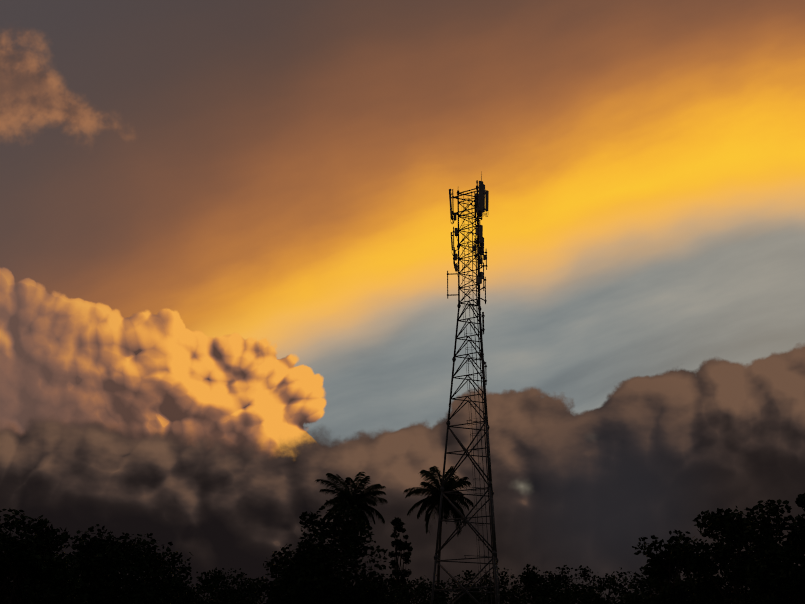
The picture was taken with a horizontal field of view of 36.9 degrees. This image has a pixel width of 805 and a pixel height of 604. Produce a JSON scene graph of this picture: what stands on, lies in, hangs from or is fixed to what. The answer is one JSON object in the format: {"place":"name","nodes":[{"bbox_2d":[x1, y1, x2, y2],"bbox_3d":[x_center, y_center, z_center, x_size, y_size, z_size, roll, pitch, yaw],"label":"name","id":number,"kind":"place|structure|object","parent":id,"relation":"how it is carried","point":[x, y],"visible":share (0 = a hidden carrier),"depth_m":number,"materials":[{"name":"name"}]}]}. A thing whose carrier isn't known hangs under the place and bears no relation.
{"place":"outdoors","nodes":[
{"label":"outdoors","id":0,"kind":"place"},
{"bbox_2d":[0,0,804,603],"label":"sky","id":1,"kind":"structure","parent":0,"point":[226,257],"materials":[{"name":"orange"}]},
{"bbox_3d":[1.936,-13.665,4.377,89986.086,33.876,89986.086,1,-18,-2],"label":"ground","id":2,"kind":"structure","parent":0,"visible":0},
{"bbox_2d":[0,508,87,603],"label":"tree","id":3,"kind":"object","parent":2,"relation":"on","point":[32,557],"visible":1,"depth_m":44.01,"materials":[{"name":"black plant"}]},
{"bbox_2d":[52,524,197,603],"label":"tree","id":4,"kind":"object","parent":2,"relation":"on","point":[101,562],"visible":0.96,"depth_m":57.58,"materials":[{"name":"black plant"}]},
{"bbox_2d":[164,577,214,603],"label":"bush","id":5,"kind":"object","parent":2,"relation":"on","point":[189,600],"visible":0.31,"depth_m":87.18,"materials":[{"name":"black plant"}]},
{"bbox_2d":[167,574,215,600],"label":"bush","id":6,"kind":"object","parent":2,"relation":"on","point":[200,590],"visible":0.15,"depth_m":150.96,"materials":[{"name":"black plant"}]},
{"bbox_2d":[192,567,246,603],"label":"bush","id":7,"kind":"object","parent":2,"relation":"on","point":[212,586],"visible":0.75,"depth_m":112.91,"materials":[{"name":"black plant"}]},
{"bbox_2d":[218,573,267,603],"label":"bush","id":8,"kind":"object","parent":2,"relation":"on","point":[245,585],"visible":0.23,"depth_m":119.22,"materials":[{"name":"black plant"}]},
{"bbox_2d":[232,578,265,602],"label":"bush","id":9,"kind":"object","parent":2,"relation":"on","point":[249,579],"visible":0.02,"depth_m":147.59,"materials":[{"name":"black plant"}]},
{"bbox_2d":[250,544,319,603],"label":"tree","id":10,"kind":"object","parent":2,"relation":"on","point":[279,561],"visible":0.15,"depth_m":63.67,"materials":[{"name":"black plant"}]},
{"bbox_2d":[263,499,397,603],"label":"tree","id":11,"kind":"object","parent":2,"relation":"on","point":[310,571],"visible":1,"depth_m":57.54,"materials":[{"name":"black plant"}]},
{"bbox_2d":[315,472,387,573],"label":"palm","id":12,"kind":"object","parent":2,"relation":"on","point":[363,497],"visible":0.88,"depth_m":130.82,"materials":[{"name":"black plant"}]},
{"bbox_2d":[388,517,412,603],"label":"tree","id":13,"kind":"object","parent":2,"relation":"on","point":[400,546],"visible":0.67,"depth_m":101.88,"materials":[{"name":"black plant"}]},
{"bbox_2d":[380,580,451,603],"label":"bush","id":14,"kind":"object","parent":2,"relation":"on","point":[398,594],"visible":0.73,"depth_m":97.26,"materials":[{"name":"black plant"}]},
{"bbox_2d":[389,576,448,603],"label":"bush","id":15,"kind":"object","parent":2,"relation":"on","point":[421,586],"visible":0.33,"depth_m":120.39,"materials":[{"name":"black plant"}]},
{"bbox_2d":[408,575,448,603],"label":"bush","id":16,"kind":"object","parent":2,"relation":"on","point":[430,582],"visible":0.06,"depth_m":155.52,"materials":[{"name":"black plant"}]},
{"bbox_2d":[403,466,473,598],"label":"palm","id":17,"kind":"object","parent":2,"relation":"on","point":[451,484],"visible":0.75,"depth_m":136.96,"materials":[{"name":"black plant"}]},
{"bbox_2d":[428,570,500,603],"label":"bush","id":18,"kind":"object","parent":2,"relation":"on","point":[441,593],"visible":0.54,"depth_m":117.70,"materials":[{"name":"black plant"}]},
{"bbox_2d":[434,584,494,603],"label":"bush","id":19,"kind":"object","parent":2,"relation":"on","point":[466,599],"visible":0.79,"depth_m":101.09,"materials":[{"name":"black plant"}]},
{"bbox_2d":[431,174,499,603],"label":"telecom tower","id":20,"kind":"structure","parent":2,"relation":"on","point":[481,203],"depth_m":81.91,"materials":[{"name":"metal"}]},
{"bbox_2d":[464,568,530,603],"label":"bush","id":21,"kind":"object","parent":2,"relation":"on","point":[510,594],"visible":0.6,"depth_m":122.02,"materials":[{"name":"black plant"}]},
{"bbox_2d":[508,575,535,602],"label":"bush","id":22,"kind":"object","parent":2,"relation":"on","point":[514,581],"visible":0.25,"depth_m":167.54,"materials":[{"name":"black plant"}]},
{"bbox_2d":[517,564,576,603],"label":"bush","id":23,"kind":"object","parent":2,"relation":"on","point":[531,581],"visible":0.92,"depth_m":110.27,"materials":[{"name":"black plant"}]},
{"bbox_2d":[531,565,608,603],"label":"bush","id":24,"kind":"object","parent":2,"relation":"on","point":[566,581],"visible":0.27,"depth_m":118.62,"materials":[{"name":"black plant"}]},
{"bbox_2d":[561,579,611,600],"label":"bush","id":25,"kind":"object","parent":2,"relation":"on","point":[592,589],"visible":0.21,"depth_m":165.02,"materials":[{"name":"black plant"}]},
{"bbox_2d":[551,585,625,603],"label":"bush","id":26,"kind":"object","parent":2,"relation":"on","point":[585,600],"visible":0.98,"depth_m":88.21,"materials":[{"name":"black plant"}]},
{"bbox_2d":[583,567,640,603],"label":"bush","id":27,"kind":"object","parent":2,"relation":"on","point":[611,582],"visible":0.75,"depth_m":118.84,"materials":[{"name":"black plant"}]},
{"bbox_2d":[615,578,653,601],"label":"bush","id":28,"kind":"object","parent":2,"relation":"on","point":[630,583],"visible":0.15,"depth_m":157.18,"materials":[{"name":"black plant"}]},
{"bbox_2d":[616,584,661,603],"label":"bush","id":29,"kind":"object","parent":2,"relation":"on","point":[633,596],"visible":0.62,"depth_m":87.43,"materials":[{"name":"black plant"}]},
{"bbox_2d":[624,572,670,603],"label":"bush","id":30,"kind":"object","parent":2,"relation":"on","point":[652,588],"visible":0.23,"depth_m":112.83,"materials":[{"name":"black plant"}]},
{"bbox_2d":[632,530,712,603],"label":"tree","id":31,"kind":"object","parent":2,"relation":"on","point":[677,591],"visible":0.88,"depth_m":55.82,"materials":[{"name":"black plant"}]},
{"bbox_2d":[680,572,731,603],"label":"bush","id":32,"kind":"object","parent":2,"relation":"on","point":[683,575],"depth_m":123.10,"materials":[{"name":"black plant"}]},
{"bbox_2d":[671,506,788,603],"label":"tree","id":33,"kind":"object","parent":2,"relation":"on","point":[702,563],"visible":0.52,"depth_m":47.54,"materials":[{"name":"black plant"}]},
{"bbox_2d":[732,493,804,603],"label":"tree","id":34,"kind":"object","parent":2,"relation":"on","point":[763,572],"visible":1,"depth_m":43.13,"materials":[{"name":"black plant"}]}
]}

